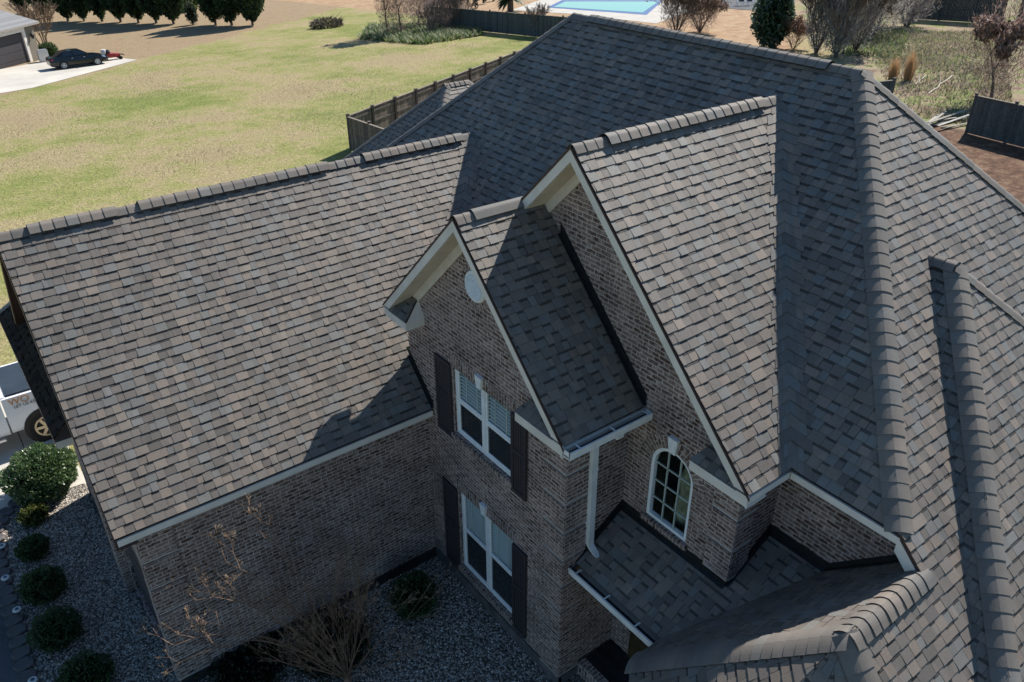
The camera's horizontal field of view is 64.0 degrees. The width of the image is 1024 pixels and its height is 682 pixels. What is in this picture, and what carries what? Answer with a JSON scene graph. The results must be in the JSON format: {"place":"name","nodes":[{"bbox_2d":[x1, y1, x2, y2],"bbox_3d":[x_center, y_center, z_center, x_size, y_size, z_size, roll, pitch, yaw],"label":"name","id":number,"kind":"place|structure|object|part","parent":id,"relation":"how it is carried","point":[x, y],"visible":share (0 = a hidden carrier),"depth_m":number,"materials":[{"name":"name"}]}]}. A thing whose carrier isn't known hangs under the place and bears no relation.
{"place":"outdoors","nodes":[
{"label":"outdoors","id":0,"kind":"place"},
{"bbox_2d":[0,401,85,508],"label":"driveway","id":1,"kind":"structure","parent":0,"point":[11,445],"depth_m":19.81,"materials":[{"name":"concrete"}]},
{"bbox_2d":[0,525,5,532],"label":"edging stone","id":2,"kind":"object","parent":1,"relation":"on","point":[2,528],"visible":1,"depth_m":17.12,"materials":[{"name":"grey stone"}]},
{"bbox_2d":[0,516,10,524],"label":"edging stone","id":3,"kind":"object","parent":1,"relation":"on","point":[4,520],"visible":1,"depth_m":17.35,"materials":[{"name":"grey stone"}]},
{"bbox_2d":[8,499,21,507],"bbox_3d":[-10.834,3.535,17.901,0.305,0.085,0.289,-21,36,-31],"label":"edging stone","id":4,"kind":"object","parent":1,"relation":"on","point":[12,504],"visible":0.56,"depth_m":17.82,"materials":[{"name":"grey stone"}]},
{"bbox_2d":[0,361,51,442],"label":"pickup truck","id":5,"kind":"object","parent":1,"relation":"on","point":[20,406],"visible":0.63,"depth_m":19.59,"materials":[{"name":"white paint"}]},
{"bbox_2d":[0,57,135,92],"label":"neighbour driveway","id":6,"kind":"structure","parent":0,"point":[28,76],"depth_m":69.48,"materials":[{"name":"concrete"}]},
{"bbox_2d":[36,49,48,61],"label":"air conditioner","id":7,"kind":"object","parent":6,"relation":"on","point":[42,54],"visible":0.83,"depth_m":74.95,"materials":[{"name":"grey metal"}]},
{"bbox_2d":[45,48,107,68],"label":"parked car","id":8,"kind":"object","parent":6,"relation":"on","point":[64,59],"visible":1,"depth_m":71.22,"materials":[{"name":"black paint"}]},
{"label":"windows","id":9,"kind":"part","parent":8,"relation":"part of","materials":[{"name":"black glass"}]},
{"bbox_2d":[101,49,124,60],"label":"lawn mower","id":10,"kind":"object","parent":6,"relation":"on","point":[109,54],"visible":0.7,"depth_m":74.43,"materials":[{"name":"red metal"}]},
{"bbox_2d":[423,0,459,5],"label":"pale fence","id":11,"kind":"object","parent":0,"point":[432,1],"visible":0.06,"depth_m":104.84,"materials":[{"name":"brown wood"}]},
{"bbox_2d":[0,0,1023,532],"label":"ground","id":12,"kind":"structure","parent":0,"point":[282,28],"depth_m":56.90,"materials":[{"name":"green plant"}]},
{"bbox_2d":[0,599,19,681],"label":"walkway","id":13,"kind":"structure","parent":12,"relation":"on","point":[8,673],"depth_m":14.17,"materials":[{"name":"concrete"}]},
{"bbox_2d":[0,533,5,541],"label":"edging stone","id":14,"kind":"object","parent":13,"relation":"on","point":[2,537],"visible":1,"depth_m":16.86,"materials":[{"name":"grey stone"}]},
{"bbox_2d":[0,550,7,558],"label":"edging stone","id":15,"kind":"object","parent":13,"relation":"on","point":[3,554],"visible":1,"depth_m":16.40,"materials":[{"name":"grey stone"}]},
{"bbox_2d":[0,559,9,568],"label":"edging stone","id":16,"kind":"object","parent":13,"relation":"on","point":[4,563],"visible":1,"depth_m":16.18,"materials":[{"name":"grey stone"}]},
{"bbox_2d":[1,574,9,581],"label":"path light","id":17,"kind":"object","parent":13,"relation":"on","point":[5,577],"visible":1,"depth_m":15.63,"materials":[{"name":"black"}]},
{"bbox_2d":[0,567,11,577],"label":"edging stone","id":18,"kind":"object","parent":13,"relation":"on","point":[5,571],"visible":0.81,"depth_m":15.95,"materials":[{"name":"grey stone"}]},
{"bbox_2d":[0,576,13,587],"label":"edging stone","id":19,"kind":"object","parent":13,"relation":"on","point":[10,580],"visible":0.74,"depth_m":15.71,"materials":[{"name":"grey stone"}]},
{"bbox_2d":[0,585,14,598],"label":"edging stone","id":20,"kind":"object","parent":13,"relation":"on","point":[6,590],"visible":0.96,"depth_m":15.49,"materials":[{"name":"grey stone"}]},
{"bbox_2d":[0,594,18,608],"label":"edging stone","id":21,"kind":"object","parent":13,"relation":"on","point":[8,600],"visible":0.97,"depth_m":15.27,"materials":[{"name":"grey stone"}]},
{"bbox_2d":[0,604,20,618],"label":"edging stone","id":22,"kind":"object","parent":13,"relation":"on","point":[6,612],"visible":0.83,"depth_m":15.02,"materials":[{"name":"grey stone"}]},
{"bbox_2d":[4,614,24,628],"bbox_3d":[-9.022,5.074,14.869,0.314,0.085,0.269,-10,32,-16],"label":"edging stone","id":23,"kind":"object","parent":13,"relation":"on","point":[12,620],"visible":1,"depth_m":14.83,"materials":[{"name":"grey stone"}]},
{"bbox_2d":[7,623,27,638],"bbox_3d":[-8.836,5.184,14.649,0.326,0.085,0.279,-21,36,-31],"label":"edging stone","id":24,"kind":"object","parent":13,"relation":"on","point":[17,630],"visible":1,"depth_m":14.61,"materials":[{"name":"grey stone"}]},
{"bbox_2d":[8,634,28,649],"bbox_3d":[-8.669,5.296,14.425,0.330,0.085,0.278,-21,36,-31],"label":"edging stone","id":25,"kind":"object","parent":13,"relation":"on","point":[14,643],"visible":0.83,"depth_m":14.38,"materials":[{"name":"grey stone"}]},
{"bbox_2d":[10,645,31,660],"bbox_3d":[-8.497,5.409,14.200,0.320,0.085,0.277,-21,36,-31],"label":"edging stone","id":26,"kind":"object","parent":13,"relation":"on","point":[19,653],"visible":0.97,"depth_m":14.16,"materials":[{"name":"grey stone"}]},
{"bbox_2d":[13,656,34,672],"bbox_3d":[-8.320,5.526,13.991,0.340,0.085,0.282,-21,36,-31],"label":"edging stone","id":27,"kind":"object","parent":13,"relation":"on","point":[24,664],"visible":1,"depth_m":13.95,"materials":[{"name":"grey stone"}]},
{"bbox_2d":[15,669,37,681],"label":"edging stone","id":28,"kind":"object","parent":13,"relation":"on","point":[24,676],"visible":0.85,"depth_m":13.76,"materials":[{"name":"grey stone"}]},
{"bbox_2d":[0,10,38,68],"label":"garage house","id":29,"kind":"structure","parent":12,"relation":"on","point":[18,39],"depth_m":73.82,"materials":[{"name":"paint"}]},
{"bbox_2d":[0,33,28,68],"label":"garage door","id":30,"kind":"structure","parent":29,"relation":"in","point":[14,40],"depth_m":73.52,"materials":[{"name":"grey"}]},
{"bbox_2d":[9,0,29,8],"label":"evergreen tree","id":31,"kind":"object","parent":12,"relation":"on","point":[19,2],"visible":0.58,"depth_m":115.58,"materials":[{"name":"green plant"}]},
{"bbox_2d":[3,0,58,43],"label":"bare tree","id":32,"kind":"object","parent":12,"relation":"on","point":[31,13],"visible":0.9,"depth_m":77.71,"materials":[{"name":"brown plant"}]},
{"bbox_2d":[25,0,49,15],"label":"evergreen tree","id":33,"kind":"object","parent":12,"relation":"on","point":[34,1],"visible":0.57,"depth_m":109.00,"materials":[{"name":"green plant"}]},
{"bbox_2d":[0,441,78,505],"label":"rounded shrub","id":34,"kind":"object","parent":12,"relation":"on","point":[35,473],"visible":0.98,"depth_m":17.65,"materials":[{"name":"green plant"}]},
{"bbox_2d":[38,41,58,55],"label":"round bush","id":35,"kind":"object","parent":12,"relation":"on","point":[51,48],"visible":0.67,"depth_m":77.13,"materials":[{"name":"green plant"}]},
{"bbox_2d":[48,0,72,20],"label":"evergreen tree","id":36,"kind":"object","parent":12,"relation":"on","point":[62,9],"visible":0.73,"depth_m":104.46,"materials":[{"name":"green plant"}]},
{"bbox_2d":[63,0,90,20],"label":"evergreen tree","id":37,"kind":"object","parent":12,"relation":"on","point":[77,7],"visible":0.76,"depth_m":103.69,"materials":[{"name":"green plant"}]},
{"bbox_2d":[82,0,105,21],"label":"evergreen tree","id":38,"kind":"object","parent":12,"relation":"on","point":[96,8],"visible":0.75,"depth_m":102.38,"materials":[{"name":"green plant"}]},
{"bbox_2d":[99,0,126,21],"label":"evergreen tree","id":39,"kind":"object","parent":12,"relation":"on","point":[114,8],"visible":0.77,"depth_m":101.11,"materials":[{"name":"green plant"}]},
{"bbox_2d":[119,0,144,22],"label":"evergreen tree","id":40,"kind":"object","parent":12,"relation":"on","point":[132,9],"visible":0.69,"depth_m":99.85,"materials":[{"name":"green plant"}]},
{"bbox_2d":[135,0,161,22],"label":"evergreen tree","id":41,"kind":"object","parent":12,"relation":"on","point":[147,7],"visible":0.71,"depth_m":98.54,"materials":[{"name":"green plant"}]},
{"bbox_2d":[153,0,184,23],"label":"evergreen tree","id":42,"kind":"object","parent":12,"relation":"on","point":[170,9],"visible":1,"depth_m":97.53,"materials":[{"name":"green plant"}]},
{"bbox_2d":[182,0,197,11],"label":"sunlit bush","id":43,"kind":"object","parent":12,"relation":"on","point":[195,3],"visible":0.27,"depth_m":110.56,"materials":[{"name":"green plant"}]},
{"bbox_2d":[184,0,198,24],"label":"young tree","id":44,"kind":"object","parent":12,"relation":"on","point":[191,15],"visible":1,"depth_m":96.48,"materials":[{"name":"green plant"}]},
{"bbox_2d":[196,0,220,24],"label":"evergreen tree","id":45,"kind":"object","parent":12,"relation":"on","point":[207,9],"visible":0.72,"depth_m":94.96,"materials":[{"name":"green plant"}]},
{"bbox_2d":[212,0,239,24],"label":"evergreen tree","id":46,"kind":"object","parent":12,"relation":"on","point":[228,10],"visible":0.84,"depth_m":93.97,"materials":[{"name":"green plant"}]},
{"bbox_2d":[231,0,264,24],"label":"evergreen tree","id":47,"kind":"object","parent":12,"relation":"on","point":[250,10],"visible":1,"depth_m":93.19,"materials":[{"name":"green plant"}]},
{"bbox_2d":[0,43,508,220],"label":"lawn tufts","id":48,"kind":"object","parent":12,"relation":"on","point":[206,111],"visible":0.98,"depth_m":55.24,"materials":[{"name":"green plant"}]},
{"bbox_2d":[1,483,584,681],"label":"gravel bed","id":49,"kind":"object","parent":12,"relation":"on","point":[106,642],"visible":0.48,"depth_m":14.68,"materials":[{"name":"grey gravel"}]},
{"bbox_2d":[0,543,5,550],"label":"path light","id":50,"kind":"object","parent":49,"relation":"on","point":[2,545],"visible":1,"depth_m":16.46,"materials":[{"name":"black"}]},
{"bbox_2d":[0,507,14,516],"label":"edging stone","id":51,"kind":"object","parent":49,"relation":"on","point":[6,511],"visible":1,"depth_m":17.59,"materials":[{"name":"grey stone"}]},
{"bbox_2d":[12,606,21,613],"bbox_3d":[-9.002,4.956,14.954,0.156,0.213,0.154,-21,36,-31],"label":"path light","id":52,"kind":"object","parent":49,"relation":"on","point":[17,609],"visible":1,"depth_m":14.89,"materials":[{"name":"black"}]},
{"bbox_2d":[13,532,49,562],"bbox_3d":[-9.563,4.121,16.356,0.684,0.498,0.693,-21,36,-31],"label":"shrub","id":53,"kind":"object","parent":49,"relation":"on","point":[35,547],"visible":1,"depth_m":16.23,"materials":[{"name":"green plant"}]},
{"bbox_2d":[15,500,48,527],"bbox_3d":[-10.101,3.659,17.283,0.675,0.482,0.673,-21,36,-31],"label":"shrub","id":54,"kind":"object","parent":49,"relation":"on","point":[31,514],"visible":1,"depth_m":17.18,"materials":[{"name":"green plant"}]},
{"bbox_2d":[28,676,37,681],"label":"path light","id":55,"kind":"object","parent":49,"relation":"on","point":[33,679],"visible":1,"depth_m":13.55,"materials":[{"name":"black"}]},
{"bbox_2d":[15,563,68,605],"bbox_3d":[-8.793,4.560,15.325,0.856,0.621,0.948,-21,36,-31],"label":"shrub","id":56,"kind":"object","parent":49,"relation":"on","point":[41,585],"visible":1,"depth_m":15.18,"materials":[{"name":"green plant"}]},
{"bbox_2d":[24,605,83,653],"bbox_3d":[-8.000,5.033,14.340,0.933,0.673,0.926,-21,36,-31],"label":"shrub","id":57,"kind":"object","parent":49,"relation":"on","point":[55,628],"visible":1,"depth_m":14.22,"materials":[{"name":"green plant"}]},
{"bbox_2d":[55,648,114,681],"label":"shrub","id":58,"kind":"object","parent":49,"relation":"on","point":[89,667],"visible":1,"depth_m":13.44,"materials":[{"name":"green plant"}]},
{"bbox_2d":[194,630,297,681],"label":"spreading shrub","id":59,"kind":"object","parent":49,"relation":"on","point":[245,666],"visible":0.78,"depth_m":13.77,"materials":[{"name":"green plant"}]},
{"bbox_2d":[135,493,461,681],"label":"crape myrtle","id":60,"kind":"object","parent":49,"relation":"on","point":[345,674],"visible":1,"depth_m":12.56,"materials":[{"name":"brown plant"}]},
{"bbox_2d":[287,607,373,681],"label":"spreading shrub","id":61,"kind":"object","parent":49,"relation":"on","point":[359,656],"visible":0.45,"depth_m":13.97,"materials":[{"name":"brown plant"}]},
{"bbox_2d":[388,570,438,621],"bbox_3d":[-1.782,4.607,14.880,0.931,0.849,0.931,-21,36,-31],"label":"courtyard shrub","id":62,"kind":"object","parent":49,"relation":"on","point":[416,583],"visible":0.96,"depth_m":14.73,"materials":[{"name":"green plant"}]},
{"bbox_2d":[308,13,344,28],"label":"brush pile","id":63,"kind":"object","parent":12,"relation":"on","point":[319,23],"visible":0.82,"depth_m":89.83,"materials":[{"name":"green plant"}]},
{"bbox_2d":[346,116,383,150],"bbox_3d":[-6.066,-9.470,40.147,0.205,2.310,8.337,-21,37,-32],"label":"board fence","id":64,"kind":"object","parent":12,"relation":"on","point":[361,132],"visible":0.24,"depth_m":41.92,"materials":[{"name":"grey wood"}]},
{"bbox_2d":[373,0,395,31],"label":"dead leaf tree","id":65,"kind":"object","parent":12,"relation":"on","point":[385,10],"visible":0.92,"depth_m":82.30,"materials":[{"name":"beige plant"}]},
{"bbox_2d":[383,0,411,31],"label":"dead leaf tree","id":66,"kind":"object","parent":12,"relation":"on","point":[398,13],"visible":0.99,"depth_m":81.97,"materials":[{"name":"beige plant"}]},
{"bbox_2d":[401,0,432,26],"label":"dead leaf tree","id":67,"kind":"object","parent":12,"relation":"on","point":[419,7],"visible":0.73,"depth_m":86.04,"materials":[{"name":"beige plant"}]},
{"bbox_2d":[357,20,486,44],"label":"tall weeds","id":68,"kind":"object","parent":12,"relation":"on","point":[416,34],"visible":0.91,"depth_m":81.11,"materials":[{"name":"green plant"}]},
{"bbox_2d":[417,4,440,29],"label":"bare bush","id":69,"kind":"object","parent":12,"relation":"on","point":[434,16],"visible":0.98,"depth_m":82.92,"materials":[{"name":"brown plant"}]},
{"bbox_2d":[345,49,521,150],"bbox_3d":[-2.503,-17.237,54.409,0.235,2.642,28.947,13,33,21],"label":"board fence","id":70,"kind":"object","parent":12,"relation":"on","point":[385,114],"visible":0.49,"depth_m":47.70,"materials":[{"name":"brown wood"}]},
{"bbox_2d":[434,0,462,26],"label":"bare bush","id":71,"kind":"object","parent":12,"relation":"on","point":[444,5],"visible":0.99,"depth_m":83.64,"materials":[{"name":"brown plant"}]},
{"bbox_2d":[450,0,478,9],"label":"bare bush","id":72,"kind":"object","parent":12,"relation":"on","point":[465,4],"visible":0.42,"depth_m":85.21,"materials":[{"name":"brown plant"}]},
{"bbox_2d":[426,6,565,36],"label":"back fence","id":73,"kind":"object","parent":12,"relation":"on","point":[506,22],"visible":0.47,"depth_m":80.54,"materials":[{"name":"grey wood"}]},
{"bbox_2d":[496,0,525,11],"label":"sago palm","id":74,"kind":"object","parent":12,"relation":"on","point":[510,6],"visible":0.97,"depth_m":97.15,"materials":[{"name":"green plant"}]},
{"bbox_2d":[0,12,1023,681],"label":"brick house","id":75,"kind":"structure","parent":12,"relation":"on","point":[584,270],"depth_m":11.88,"materials":[{"name":"brick"}]},
{"bbox_2d":[127,546,161,632],"bbox_3d":[-6.290,4.047,14.017,0.045,2.400,2.250,-21,36,-31],"label":"garage door","id":76,"kind":"structure","parent":75,"relation":"in","point":[135,562],"depth_m":14.40,"materials":[{"name":"grey"}]},
{"bbox_2d":[455,369,510,476],"bbox_3d":[-0.377,1.246,13.012,0.187,1.830,2.080,-21,36,-31],"label":"window","id":77,"kind":"structure","parent":75,"relation":"in","point":[482,420],"depth_m":13.07,"materials":[{"name":"white"}]},
{"bbox_2d":[461,493,512,612],"bbox_3d":[-0.354,3.680,14.417,0.187,2.350,2.080,-21,36,-31],"label":"window","id":78,"kind":"structure","parent":75,"relation":"in","point":[487,549],"depth_m":14.48,"materials":[{"name":"white glass"}]},
{"bbox_2d":[627,630,647,657],"bbox_3d":[2.065,4.582,13.182,0.066,1.900,0.430,-21,36,-31],"label":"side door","id":79,"kind":"structure","parent":75,"relation":"in","point":[635,645],"depth_m":13.50,"materials":[{"name":"brown wood"}]},
{"bbox_2d":[646,448,692,541],"bbox_3d":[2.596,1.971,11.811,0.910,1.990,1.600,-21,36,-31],"label":"window","id":80,"kind":"structure","parent":75,"relation":"in","point":[678,482],"depth_m":11.82,"materials":[{"name":"grey"}]},
{"bbox_2d":[524,2,551,28],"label":"bare bush","id":81,"kind":"object","parent":12,"relation":"on","point":[542,10],"visible":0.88,"depth_m":77.65,"materials":[{"name":"grey plant"}]},
{"bbox_2d":[514,0,694,22],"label":"pool deck","id":82,"kind":"structure","parent":12,"relation":"on","point":[654,15],"depth_m":93.00,"materials":[{"name":"white concrete"}]},
{"bbox_2d":[548,0,660,14],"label":"pool edge","id":83,"kind":"object","parent":82,"relation":"on","point":[647,11],"visible":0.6,"depth_m":98.28,"materials":[{"name":"white concrete"}]},
{"bbox_2d":[647,0,709,31],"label":"bare thicket","id":84,"kind":"object","parent":12,"relation":"on","point":[677,4],"visible":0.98,"depth_m":75.96,"materials":[{"name":"brown plant"}]},
{"bbox_2d":[680,0,731,31],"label":"bare thicket","id":85,"kind":"object","parent":12,"relation":"on","point":[713,6],"visible":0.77,"depth_m":76.30,"materials":[{"name":"brown plant"}]},
{"bbox_2d":[750,0,797,48],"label":"holly tree","id":86,"kind":"object","parent":12,"relation":"on","point":[770,31],"visible":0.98,"depth_m":66.29,"materials":[{"name":"green plant"}]},
{"bbox_2d":[777,14,814,48],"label":"pink shrub","id":87,"kind":"object","parent":12,"relation":"on","point":[797,27],"visible":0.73,"depth_m":66.18,"materials":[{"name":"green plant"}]},
{"bbox_2d":[799,0,843,52],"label":"grey thicket","id":88,"kind":"object","parent":12,"relation":"on","point":[818,22],"visible":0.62,"depth_m":63.88,"materials":[{"name":"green plant"}]},
{"bbox_2d":[820,0,872,57],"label":"grey thicket","id":89,"kind":"object","parent":12,"relation":"on","point":[846,11],"visible":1,"depth_m":61.41,"materials":[{"name":"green plant"}]},
{"bbox_2d":[845,0,901,50],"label":"grey thicket","id":90,"kind":"object","parent":12,"relation":"on","point":[874,12],"visible":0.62,"depth_m":63.90,"materials":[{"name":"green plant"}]},
{"bbox_2d":[838,21,908,59],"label":"green weeds","id":91,"kind":"object","parent":12,"relation":"on","point":[885,45],"visible":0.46,"depth_m":66.51,"materials":[{"name":"green plant"}]},
{"bbox_2d":[860,0,913,35],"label":"spreading bare tree","id":92,"kind":"object","parent":12,"relation":"on","point":[890,10],"visible":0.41,"depth_m":69.90,"materials":[{"name":"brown plant"}]},
{"bbox_2d":[879,77,896,93],"bbox_3d":[19.483,-13.539,45.749,4.024,2.030,0.232,-7,31,-12],"label":"corner fence","id":93,"kind":"object","parent":12,"relation":"on","point":[889,85],"visible":0.11,"depth_m":45.66,"materials":[{"name":"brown wood"}]},
{"bbox_2d":[887,56,903,79],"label":"ornamental grass","id":94,"kind":"object","parent":12,"relation":"on","point":[893,70],"depth_m":54.42,"materials":[{"name":"brown plant"}]},
{"bbox_2d":[904,49,920,80],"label":"ornamental grass","id":95,"kind":"object","parent":12,"relation":"on","point":[909,67],"depth_m":53.84,"materials":[{"name":"brown plant"}]},
{"bbox_2d":[889,0,942,26],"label":"spreading bare tree","id":96,"kind":"object","parent":12,"relation":"on","point":[917,9],"visible":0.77,"depth_m":75.17,"materials":[{"name":"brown plant"}]},
{"bbox_2d":[873,29,1014,123],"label":"field weeds","id":97,"kind":"object","parent":12,"relation":"on","point":[924,56],"visible":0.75,"depth_m":57.53,"materials":[{"name":"green plant"}]},
{"bbox_2d":[925,110,968,128],"bbox_3d":[23.243,-11.950,44.206,4.650,0.310,2.187,-15,34,-24],"label":"lumber pile","id":98,"kind":"object","parent":12,"relation":"on","point":[943,120],"visible":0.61,"depth_m":44.03,"materials":[{"name":"white wood"}]},
{"bbox_2d":[907,0,1007,22],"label":"fence","id":99,"kind":"object","parent":12,"relation":"on","point":[969,8],"visible":0.69,"depth_m":77.05,"materials":[{"name":"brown wood"}]},
{"bbox_2d":[957,0,1023,98],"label":"brown oak","id":100,"kind":"object","parent":12,"relation":"on","point":[1004,35],"visible":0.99,"depth_m":46.80,"materials":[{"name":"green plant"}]},
{"bbox_2d":[964,92,1023,146],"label":"side fence","id":101,"kind":"object","parent":12,"relation":"on","point":[996,119],"visible":1,"depth_m":40.52,"materials":[{"name":"grey wood"}]},
{"bbox_2d":[1000,0,1023,21],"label":"brown oak","id":102,"kind":"object","parent":12,"relation":"on","point":[1021,8],"visible":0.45,"depth_m":69.81,"materials":[{"name":"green plant"}]},
{"bbox_2d":[554,1,658,12],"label":"pool water","id":103,"kind":"structure","parent":0,"point":[635,6],"depth_m":99.99,"materials":[{"name":"teal liquid"}]},
{"bbox_2d":[717,0,794,9],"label":"patio","id":104,"kind":"structure","parent":0,"point":[733,5],"depth_m":95.71,"materials":[{"name":"concrete"}]},
{"bbox_2d":[736,0,753,5],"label":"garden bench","id":105,"kind":"object","parent":104,"relation":"on","point":[743,2],"visible":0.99,"depth_m":94.58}
]}

